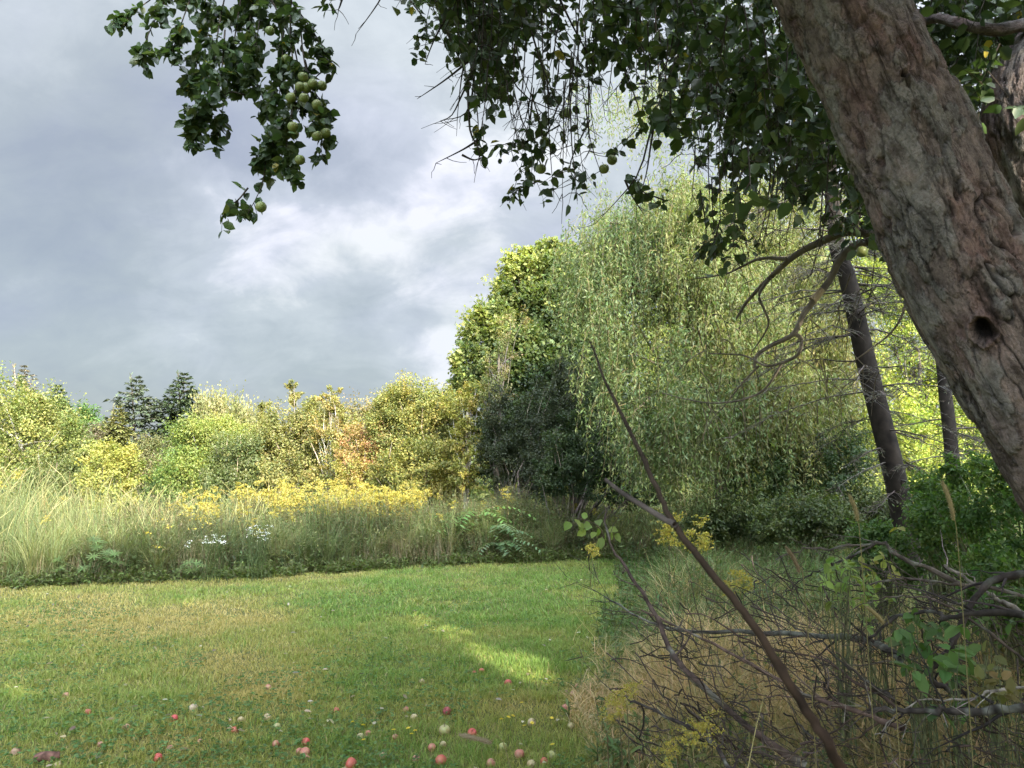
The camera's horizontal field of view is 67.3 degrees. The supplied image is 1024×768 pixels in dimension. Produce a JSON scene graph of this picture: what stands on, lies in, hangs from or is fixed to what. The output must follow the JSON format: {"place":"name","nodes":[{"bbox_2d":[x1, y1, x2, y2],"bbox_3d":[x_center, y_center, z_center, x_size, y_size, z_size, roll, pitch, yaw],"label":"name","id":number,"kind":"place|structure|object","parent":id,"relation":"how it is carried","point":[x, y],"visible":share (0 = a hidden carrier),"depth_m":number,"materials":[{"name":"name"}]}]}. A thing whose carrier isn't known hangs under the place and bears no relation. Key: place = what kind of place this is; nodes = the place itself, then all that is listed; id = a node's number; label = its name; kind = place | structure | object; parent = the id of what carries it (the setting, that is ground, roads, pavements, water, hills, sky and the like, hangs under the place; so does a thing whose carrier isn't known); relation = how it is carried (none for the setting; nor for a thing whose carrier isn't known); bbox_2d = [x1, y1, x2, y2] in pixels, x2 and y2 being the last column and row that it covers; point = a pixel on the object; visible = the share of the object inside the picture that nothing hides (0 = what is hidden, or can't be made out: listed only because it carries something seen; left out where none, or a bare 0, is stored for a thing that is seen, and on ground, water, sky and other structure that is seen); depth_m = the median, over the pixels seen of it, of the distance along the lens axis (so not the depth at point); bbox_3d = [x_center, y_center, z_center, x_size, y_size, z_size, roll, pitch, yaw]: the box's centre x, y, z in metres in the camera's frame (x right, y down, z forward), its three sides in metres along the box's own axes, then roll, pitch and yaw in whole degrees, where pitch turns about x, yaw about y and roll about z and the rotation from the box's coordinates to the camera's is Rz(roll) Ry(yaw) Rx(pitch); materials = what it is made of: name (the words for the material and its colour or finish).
{"place":"outdoors","nodes":[
{"label":"outdoors","id":0,"kind":"place"},
{"bbox_2d":[0,479,992,767],"bbox_3d":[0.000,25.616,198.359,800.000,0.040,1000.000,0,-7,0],"label":"ground","id":1,"kind":"structure","parent":0,"point":[256,635],"depth_m":6.65,"materials":[{"name":"green plant"}]},
{"bbox_2d":[0,362,63,508],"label":"dying spruce","id":2,"kind":"object","parent":1,"relation":"on","point":[27,371],"visible":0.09,"depth_m":35.26,"materials":[{"name":"green plant"}]},
{"bbox_2d":[11,381,80,482],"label":"young spruce","id":3,"kind":"object","parent":1,"relation":"on","point":[60,387],"visible":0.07,"depth_m":41.22,"materials":[{"name":"green plant"}]},
{"bbox_2d":[33,751,59,762],"bbox_3d":[-2.605,2.089,4.311,0.140,0.062,0.042,1,-7,-10],"label":"bark piece","id":4,"kind":"object","parent":1,"relation":"on","point":[44,755],"visible":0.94,"depth_m":4.30,"materials":[{"name":"brown wood"}]},
{"bbox_2d":[0,360,103,524],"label":"feathery tree","id":5,"kind":"object","parent":1,"relation":"on","point":[21,425],"visible":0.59,"depth_m":25.55,"materials":[{"name":"green plant"}]},
{"bbox_2d":[13,443,97,519],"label":"wispy shrub","id":6,"kind":"object","parent":1,"relation":"on","point":[65,468],"visible":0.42,"depth_m":22.96,"materials":[{"name":"green plant"}]},
{"bbox_2d":[59,399,104,437],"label":"round tree","id":7,"kind":"object","parent":1,"relation":"on","point":[84,408],"visible":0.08,"depth_m":41.82,"materials":[{"name":"green plant"}]},
{"bbox_2d":[47,535,133,579],"bbox_3d":[-6.523,2.672,11.746,1.323,0.730,0.851,0,-7,0],"label":"lupin","id":8,"kind":"object","parent":1,"relation":"on","point":[96,547],"visible":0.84,"depth_m":11.67,"materials":[{"name":"green plant"}]},
{"bbox_2d":[74,420,109,477],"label":"dead shrub","id":9,"kind":"object","parent":1,"relation":"on","point":[97,433],"visible":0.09,"depth_m":28.97,"materials":[{"name":"green plant"}]},
{"bbox_2d":[72,436,148,531],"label":"yellow bush","id":10,"kind":"object","parent":1,"relation":"on","point":[127,465],"visible":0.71,"depth_m":21.87,"materials":[{"name":"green plant"}]},
{"bbox_2d":[91,403,142,517],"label":"shrub","id":11,"kind":"object","parent":1,"relation":"on","point":[125,435],"visible":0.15,"depth_m":30.84,"materials":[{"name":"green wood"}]},
{"bbox_2d":[61,372,188,507],"bbox_3d":[-17.619,3.494,35.659,10.194,8.268,8.196,0,-7,0],"label":"grey spruce","id":12,"kind":"object","parent":1,"relation":"on","point":[141,410],"visible":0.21,"depth_m":35.92,"materials":[{"name":"plant"}]},
{"bbox_2d":[122,423,179,515],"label":"wispy shrub","id":13,"kind":"object","parent":1,"relation":"on","point":[147,447],"visible":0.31,"depth_m":28.59,"materials":[{"name":"green plant"}]},
{"bbox_2d":[135,370,198,512],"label":"dark spruce","id":14,"kind":"object","parent":1,"relation":"on","point":[180,403],"visible":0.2,"depth_m":35.70,"materials":[{"name":"green plant"}]},
{"bbox_2d":[145,518,211,577],"bbox_3d":[-5.212,2.585,12.073,1.016,0.974,0.387,0,-7,0],"label":"tansy","id":15,"kind":"object","parent":1,"relation":"on","point":[172,543],"visible":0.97,"depth_m":12.01,"materials":[{"name":"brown plant"}]},
{"bbox_2d":[174,540,198,581],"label":"white flower plant","id":16,"kind":"object","parent":1,"relation":"on","point":[189,549],"visible":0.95,"depth_m":11.63,"materials":[{"name":"green plant"}]},
{"bbox_2d":[172,558,207,580],"bbox_3d":[-5.014,2.889,12.005,0.555,0.362,0.344,3,-8,-23],"label":"lupin","id":17,"kind":"object","parent":1,"relation":"on","point":[190,562],"visible":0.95,"depth_m":12.00,"materials":[{"name":"green plant"}]},
{"bbox_2d":[138,405,271,516],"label":"round shrub","id":18,"kind":"object","parent":1,"relation":"on","point":[193,441],"visible":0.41,"depth_m":23.48,"materials":[{"name":"green plant"}]},
{"bbox_2d":[199,535,230,582],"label":"white flower plant","id":19,"kind":"object","parent":1,"relation":"on","point":[216,558],"visible":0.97,"depth_m":11.61,"materials":[{"name":"green plant"}]},
{"bbox_2d":[175,379,259,459],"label":"tree","id":20,"kind":"object","parent":1,"relation":"on","point":[223,407],"visible":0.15,"depth_m":33.67,"materials":[{"name":"yellow plant"}]},
{"bbox_2d":[198,422,278,515],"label":"wispy shrub","id":21,"kind":"object","parent":1,"relation":"on","point":[230,474],"visible":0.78,"depth_m":22.25,"materials":[{"name":"green plant"}]},
{"bbox_2d":[239,524,271,582],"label":"white flower plant","id":22,"kind":"object","parent":1,"relation":"on","point":[259,550],"visible":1,"depth_m":11.79,"materials":[{"name":"green plant"}]},
{"bbox_2d":[238,396,282,517],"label":"wispy shrub","id":23,"kind":"object","parent":1,"relation":"on","point":[257,413],"visible":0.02,"depth_m":26.89,"materials":[{"name":"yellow plant"}]},
{"bbox_2d":[238,378,330,519],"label":"alder clump","id":24,"kind":"object","parent":1,"relation":"on","point":[284,455],"visible":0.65,"depth_m":23.47,"materials":[{"name":"yellow plant"}]},
{"bbox_2d":[3,576,601,767],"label":"fallen leaves","id":25,"kind":"object","parent":1,"relation":"on","point":[240,729],"visible":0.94,"depth_m":5.40,"materials":[{"name":"yellow plant"}]},
{"bbox_2d":[0,576,625,767],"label":"clover","id":26,"kind":"object","parent":1,"relation":"on","point":[191,759],"visible":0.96,"depth_m":5.25,"materials":[{"name":"green plant"}]},
{"bbox_2d":[290,391,337,507],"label":"wispy shrub","id":27,"kind":"object","parent":1,"relation":"on","point":[310,449],"visible":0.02,"depth_m":25.66,"materials":[{"name":"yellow plant"}]},
{"bbox_2d":[300,384,365,500],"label":"pale stemmed shrub","id":28,"kind":"object","parent":1,"relation":"on","point":[323,435],"visible":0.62,"depth_m":22.65,"materials":[{"name":"yellow plant"}]},
{"bbox_2d":[345,757,356,767],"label":"fallen apple","id":29,"kind":"object","parent":1,"relation":"on","point":[350,762],"visible":0.95,"depth_m":4.23,"materials":[{"name":"red food"}]},
{"bbox_2d":[0,470,702,550],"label":"goldenrod","id":30,"kind":"object","parent":1,"relation":"on","point":[344,488],"visible":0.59,"depth_m":15.47,"materials":[{"name":"yellow plant"}]},
{"bbox_2d":[327,387,375,512],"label":"wispy shrub","id":31,"kind":"object","parent":1,"relation":"on","point":[367,409],"visible":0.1,"depth_m":24.31,"materials":[{"name":"yellow plant"}]},
{"bbox_2d":[327,420,400,517],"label":"orange shrub","id":32,"kind":"object","parent":1,"relation":"on","point":[353,469],"visible":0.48,"depth_m":20.39,"materials":[{"name":"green plant"}]},
{"bbox_2d":[0,452,792,583],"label":"tall grass","id":33,"kind":"structure","parent":1,"relation":"on","point":[35,558],"depth_m":13.48,"materials":[{"name":"green plant"}]},
{"bbox_2d":[0,466,794,589],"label":"weeds","id":34,"kind":"object","parent":1,"relation":"on","point":[546,554],"visible":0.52,"depth_m":13.92,"materials":[{"name":"green plant"}]},
{"bbox_2d":[346,369,481,518],"bbox_3d":[-2.495,1.836,20.213,2.909,4.546,3.756,5,-8,-34],"label":"autumn tree","id":35,"kind":"object","parent":1,"relation":"on","point":[422,462],"visible":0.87,"depth_m":19.77,"materials":[{"name":"yellow plant"}]},
{"bbox_2d":[435,754,446,765],"bbox_3d":[-0.396,2.101,4.288,0.067,0.067,0.071,0,-7,0],"label":"fallen apple","id":36,"kind":"object","parent":1,"relation":"on","point":[441,758],"visible":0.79,"depth_m":4.27,"materials":[{"name":"red food"}]},
{"bbox_2d":[439,723,449,735],"bbox_3d":[-0.423,2.167,4.827,0.072,0.080,0.072,0,-7,0],"label":"fallen apple","id":37,"kind":"object","parent":1,"relation":"on","point":[444,729],"visible":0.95,"depth_m":4.80,"materials":[{"name":"green food"}]},
{"bbox_2d":[440,421,479,509],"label":"wispy shrub","id":38,"kind":"object","parent":1,"relation":"on","point":[458,492],"visible":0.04,"depth_m":20.88,"materials":[{"name":"green plant"}]},
{"bbox_2d":[432,378,489,508],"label":"open tree","id":39,"kind":"object","parent":1,"relation":"on","point":[464,428],"visible":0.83,"depth_m":18.96,"materials":[{"name":"green plant"}]},
{"bbox_2d":[422,506,535,551],"bbox_3d":[-0.751,2.937,15.258,2.220,1.035,2.174,5,-9,-38],"label":"sumac","id":40,"kind":"object","parent":1,"relation":"on","point":[487,513],"visible":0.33,"depth_m":14.99,"materials":[{"name":"green plant"}]},
{"bbox_2d":[457,732,510,767],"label":"grass seed head","id":41,"kind":"object","parent":1,"relation":"on","point":[481,739],"depth_m":1.63},
{"bbox_2d":[466,302,532,501],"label":"orange tinted tree","id":42,"kind":"object","parent":1,"relation":"on","point":[501,369],"visible":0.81,"depth_m":19.32,"materials":[{"name":"green plant"}]},
{"bbox_2d":[6,351,1004,502],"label":"distant woods","id":43,"kind":"object","parent":1,"relation":"on","point":[490,491],"depth_m":49.70,"materials":[{"name":"green plant"}]},
{"bbox_2d":[474,522,542,555],"bbox_3d":[-0.116,3.021,14.673,1.428,0.727,1.615,1,-7,-10],"label":"sumac","id":44,"kind":"object","parent":1,"relation":"on","point":[508,543],"visible":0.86,"depth_m":14.40,"materials":[{"name":"green plant"}]},
{"bbox_2d":[470,346,598,516],"bbox_3d":[0.611,1.379,17.958,3.215,4.852,2.581,0,-7,0],"label":"grey shrub","id":45,"kind":"object","parent":1,"relation":"on","point":[516,441],"visible":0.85,"depth_m":18.12,"materials":[{"name":"green plant"}]},
{"bbox_2d":[444,234,655,509],"bbox_3d":[1.124,-0.060,21.647,6.215,8.742,4.154,2,-7,-17],"label":"maple tree","id":46,"kind":"object","parent":1,"relation":"on","point":[523,282],"visible":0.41,"depth_m":21.40,"materials":[{"name":"green plant"}]},
{"bbox_2d":[104,0,1023,513],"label":"apple tree","id":47,"kind":"object","parent":1,"relation":"on","point":[916,144],"visible":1,"depth_m":3.78,"materials":[{"name":"green plant"}]},
{"bbox_2d":[581,543,600,586],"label":"goldenrod plant","id":48,"kind":"object","parent":1,"relation":"on","point":[593,553],"visible":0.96,"depth_m":11.19,"materials":[{"name":"yellow plant"}]},
{"bbox_2d":[532,379,679,539],"bbox_3d":[1.873,1.730,16.489,3.309,3.832,1.979,3,-7,-23],"label":"shade bush","id":49,"kind":"object","parent":1,"relation":"on","point":[556,476],"visible":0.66,"depth_m":16.09,"materials":[{"name":"green plant"}]},
{"bbox_2d":[598,679,643,767],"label":"goldenrod plant","id":50,"kind":"object","parent":1,"relation":"on","point":[617,704],"visible":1,"depth_m":3.00,"materials":[{"name":"yellow plant"}]},
{"bbox_2d":[653,511,709,608],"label":"goldenrod plant","id":51,"kind":"object","parent":1,"relation":"on","point":[666,532],"visible":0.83,"depth_m":8.83,"materials":[{"name":"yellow plant"}]},
{"bbox_2d":[650,710,725,767],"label":"goldenrod plant","id":52,"kind":"object","parent":1,"relation":"on","point":[704,726],"visible":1,"depth_m":2.45,"materials":[{"name":"yellow plant"}]},
{"bbox_2d":[681,528,714,616],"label":"goldenrod plant","id":53,"kind":"object","parent":1,"relation":"on","point":[704,541],"visible":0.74,"depth_m":8.22,"materials":[{"name":"yellow plant"}]},
{"bbox_2d":[589,341,847,767],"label":"bare sapling","id":54,"kind":"object","parent":1,"relation":"on","point":[812,718],"visible":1,"depth_m":0.88,"materials":[{"name":"brown wood"}]},
{"bbox_2d":[543,4,906,556],"bbox_3d":[3.963,-2.314,14.530,6.863,11.528,5.602,0,-7,0],"label":"weeping willow","id":55,"kind":"object","parent":1,"relation":"on","point":[606,261],"visible":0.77,"depth_m":13.28,"materials":[{"name":"green plant"}]},
{"bbox_2d":[673,473,785,562],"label":"herb clump","id":56,"kind":"object","parent":1,"relation":"on","point":[723,521],"visible":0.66,"depth_m":11.90,"materials":[{"name":"green plant"}]},
{"bbox_2d":[722,569,764,661],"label":"goldenrod plant","id":57,"kind":"object","parent":1,"relation":"on","point":[747,577],"visible":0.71,"depth_m":6.55,"materials":[{"name":"yellow plant"}]},
{"bbox_2d":[610,175,885,491],"bbox_3d":[8.588,-1.765,27.875,13.031,13.628,6.500,0,-7,0],"label":"light tree","id":58,"kind":"object","parent":1,"relation":"on","point":[702,300],"visible":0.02,"depth_m":27.60,"materials":[{"name":"green plant"}]},
{"bbox_2d":[698,386,883,548],"bbox_3d":[5.430,1.423,13.795,4.076,3.769,2.802,6,-9,-42],"label":"understory bush","id":59,"kind":"object","parent":1,"relation":"on","point":[779,468],"visible":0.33,"depth_m":12.87,"materials":[{"name":"green plant"}]},
{"bbox_2d":[558,493,1023,767],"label":"undergrowth","id":60,"kind":"object","parent":1,"relation":"on","point":[613,746],"visible":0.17,"depth_m":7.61,"materials":[{"name":"green plant"}]},
{"bbox_2d":[606,552,1023,767],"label":"twig litter","id":61,"kind":"object","parent":60,"relation":"on","point":[806,733],"visible":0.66,"depth_m":3.38,"materials":[{"name":"brown wood"}]},
{"bbox_2d":[565,647,748,767],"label":"cut branch","id":62,"kind":"object","parent":61,"relation":"on","point":[710,741],"visible":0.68,"depth_m":2.98,"materials":[{"name":"brown wood"}]},
{"bbox_2d":[625,561,904,748],"bbox_3d":[1.150,1.267,3.600,1.227,0.835,0.489,-4,-8,30],"label":"cut branch","id":63,"kind":"object","parent":61,"relation":"on","point":[877,719],"visible":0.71,"depth_m":3.48,"materials":[{"name":"brown wood"}]},
{"bbox_2d":[603,499,806,766],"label":"cut branch","id":64,"kind":"object","parent":63,"relation":"on","point":[676,659],"visible":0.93,"depth_m":3.61,"materials":[{"name":"brown wood"}]},
{"bbox_2d":[563,512,620,548],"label":"vine shoot","id":65,"kind":"object","parent":64,"relation":"attached to","point":[601,542],"visible":0.99,"depth_m":4.26,"materials":[{"name":"green plant"}]},
{"bbox_2d":[724,628,968,693],"bbox_3d":[1.696,1.474,4.060,1.140,0.365,0.586,-2,-7,13],"label":"cut branch","id":66,"kind":"object","parent":61,"relation":"on","point":[787,657],"visible":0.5,"depth_m":3.94,"materials":[{"name":"brown wood"}]},
{"bbox_2d":[555,550,920,662],"bbox_3d":[1.261,1.223,4.203,2.060,0.582,0.540,-2,-7,14],"label":"cut branch","id":67,"kind":"object","parent":66,"relation":"on","point":[823,637],"visible":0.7,"depth_m":4.14,"materials":[{"name":"brown wood"}]},
{"bbox_2d":[683,609,901,713],"bbox_3d":[1.465,1.396,4.008,1.057,0.434,0.384,-5,-8,33],"label":"cut branch","id":68,"kind":"object","parent":66,"relation":"on","point":[888,700],"visible":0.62,"depth_m":3.88,"materials":[{"name":"brown wood"}]},
{"bbox_2d":[778,587,900,704],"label":"cut branch","id":69,"kind":"object","parent":68,"relation":"on","point":[845,665],"visible":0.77,"depth_m":3.65,"materials":[{"name":"brown wood"}]},
{"bbox_2d":[821,582,943,688],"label":"cut branch","id":70,"kind":"object","parent":69,"relation":"on","point":[835,614],"visible":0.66,"depth_m":3.85,"materials":[{"name":"brown wood"}]},
{"bbox_2d":[827,546,1023,661],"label":"cut branch","id":71,"kind":"object","parent":70,"relation":"on","point":[993,635],"visible":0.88,"depth_m":3.69,"materials":[{"name":"brown wood"}]},
{"bbox_2d":[786,529,1023,599],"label":"cut branch","id":72,"kind":"object","parent":71,"relation":"on","point":[1010,592],"visible":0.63,"depth_m":4.02,"materials":[{"name":"brown wood"}]},
{"bbox_2d":[747,532,961,589],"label":"cut branch","id":73,"kind":"object","parent":61,"relation":"on","point":[944,576],"visible":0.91,"depth_m":4.55,"materials":[{"name":"brown wood"}]},
{"bbox_2d":[753,543,875,602],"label":"cut branch","id":74,"kind":"object","parent":73,"relation":"attached to","point":[859,552],"visible":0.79,"depth_m":4.48,"materials":[{"name":"brown wood"}]},
{"bbox_2d":[830,681,1023,767],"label":"cut branch","id":75,"kind":"object","parent":61,"relation":"on","point":[985,692],"visible":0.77,"depth_m":3.08,"materials":[{"name":"grey wood"}]},
{"bbox_2d":[843,575,1023,662],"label":"cut branch","id":76,"kind":"object","parent":61,"relation":"on","point":[998,610],"visible":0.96,"depth_m":3.32,"materials":[{"name":"brown wood"}]},
{"bbox_2d":[867,627,1023,767],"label":"cut branch","id":77,"kind":"object","parent":61,"relation":"on","point":[996,708],"visible":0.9,"depth_m":3.01,"materials":[{"name":"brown wood"}]},
{"bbox_2d":[903,570,1023,704],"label":"cut branch","id":78,"kind":"object","parent":61,"relation":"on","point":[987,583],"visible":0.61,"depth_m":3.43,"materials":[{"name":"brown wood"}]},
{"bbox_2d":[940,530,1023,611],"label":"cut branch","id":79,"kind":"object","parent":61,"relation":"on","point":[1008,604],"visible":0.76,"depth_m":4.10,"materials":[{"name":"grey wood"}]},
{"bbox_2d":[573,629,1021,767],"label":"long grass","id":80,"kind":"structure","parent":1,"relation":"on","point":[755,731],"depth_m":3.48,"materials":[{"name":"brown plant"}]},
{"bbox_2d":[784,546,816,767],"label":"grass seed head","id":81,"kind":"object","parent":1,"relation":"on","point":[792,556],"depth_m":1.77},
{"bbox_2d":[746,480,866,577],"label":"herb clump","id":82,"kind":"object","parent":1,"relation":"on","point":[808,518],"visible":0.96,"depth_m":10.88,"materials":[{"name":"green plant"}]},
{"bbox_2d":[695,5,992,594],"bbox_3d":[4.326,-1.581,9.918,3.795,8.750,4.239,0,-7,0],"label":"dead spruce","id":83,"kind":"object","parent":1,"relation":"on","point":[893,466],"visible":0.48,"depth_m":9.51,"materials":[{"name":"brown wood"}]},
{"bbox_2d":[798,473,890,560],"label":"herb clump","id":84,"kind":"object","parent":1,"relation":"on","point":[880,513],"visible":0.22,"depth_m":12.30,"materials":[{"name":"green plant"}]},
{"bbox_2d":[818,557,874,767],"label":"bramble shoot","id":85,"kind":"object","parent":1,"relation":"on","point":[840,587],"visible":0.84,"depth_m":3.85,"materials":[{"name":"green plant"}]},
{"bbox_2d":[848,493,875,767],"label":"grass seed head","id":86,"kind":"object","parent":1,"relation":"on","point":[855,509],"depth_m":1.78},
{"bbox_2d":[833,575,896,760],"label":"bramble shoot","id":87,"kind":"object","parent":1,"relation":"on","point":[869,629],"visible":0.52,"depth_m":4.03,"materials":[{"name":"green plant"}]},
{"bbox_2d":[858,526,904,742],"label":"bramble shoot","id":88,"kind":"object","parent":1,"relation":"on","point":[883,564],"visible":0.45,"depth_m":4.36,"materials":[{"name":"green plant"}]},
{"bbox_2d":[865,605,900,767],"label":"grass seed head","id":89,"kind":"object","parent":1,"relation":"on","point":[875,614],"depth_m":1.76},
{"bbox_2d":[840,517,932,638],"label":"green thicket","id":90,"kind":"object","parent":1,"relation":"on","point":[878,532],"visible":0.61,"depth_m":6.33,"materials":[{"name":"green plant"}]},
{"bbox_2d":[812,171,991,555],"bbox_3d":[6.895,-0.999,12.175,3.985,8.108,3.925,0,-7,0],"label":"dead spruce","id":91,"kind":"object","parent":1,"relation":"on","point":[946,408],"visible":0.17,"depth_m":12.01,"materials":[{"name":"brown wood"}]},
{"bbox_2d":[884,607,949,767],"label":"bramble shoot","id":92,"kind":"object","parent":1,"relation":"on","point":[904,637],"visible":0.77,"depth_m":3.43,"materials":[{"name":"green plant"}]},
{"bbox_2d":[848,249,1007,511],"bbox_3d":[12.087,-0.698,23.309,6.837,10.361,5.521,7,-10,-44],"label":"light tree","id":93,"kind":"object","parent":1,"relation":"on","point":[913,407],"visible":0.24,"depth_m":22.93,"materials":[{"name":"green plant"}]},
{"bbox_2d":[890,624,980,767],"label":"bramble shoot","id":94,"kind":"object","parent":1,"relation":"on","point":[949,661],"visible":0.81,"depth_m":3.09,"materials":[{"name":"green plant"}]},
{"bbox_2d":[902,464,993,639],"bbox_3d":[3.933,1.607,6.963,0.701,1.754,0.781,-2,-7,13],"label":"green thicket","id":95,"kind":"object","parent":1,"relation":"on","point":[921,488],"visible":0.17,"depth_m":7.02,"materials":[{"name":"green plant"}]},
{"bbox_2d":[941,480,973,767],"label":"grass seed head","id":96,"kind":"object","parent":1,"relation":"on","point":[948,498],"depth_m":1.69},
{"bbox_2d":[892,430,1023,682],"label":"green thicket","id":97,"kind":"object","parent":1,"relation":"on","point":[980,521],"visible":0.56,"depth_m":5.63,"materials":[{"name":"green plant"}]},
{"bbox_2d":[938,565,1023,738],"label":"bramble shoot","id":98,"kind":"object","parent":1,"relation":"on","point":[982,619],"visible":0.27,"depth_m":4.05,"materials":[{"name":"green plant"}]},
{"bbox_2d":[967,640,1023,767],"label":"bramble shoot","id":99,"kind":"object","parent":1,"relation":"on","point":[1006,677],"visible":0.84,"depth_m":3.03,"materials":[{"name":"green plant"}]},
{"bbox_2d":[0,0,1011,478],"label":"sky","id":100,"kind":"structure","parent":0,"point":[115,264],"materials":[{"name":"grey"}]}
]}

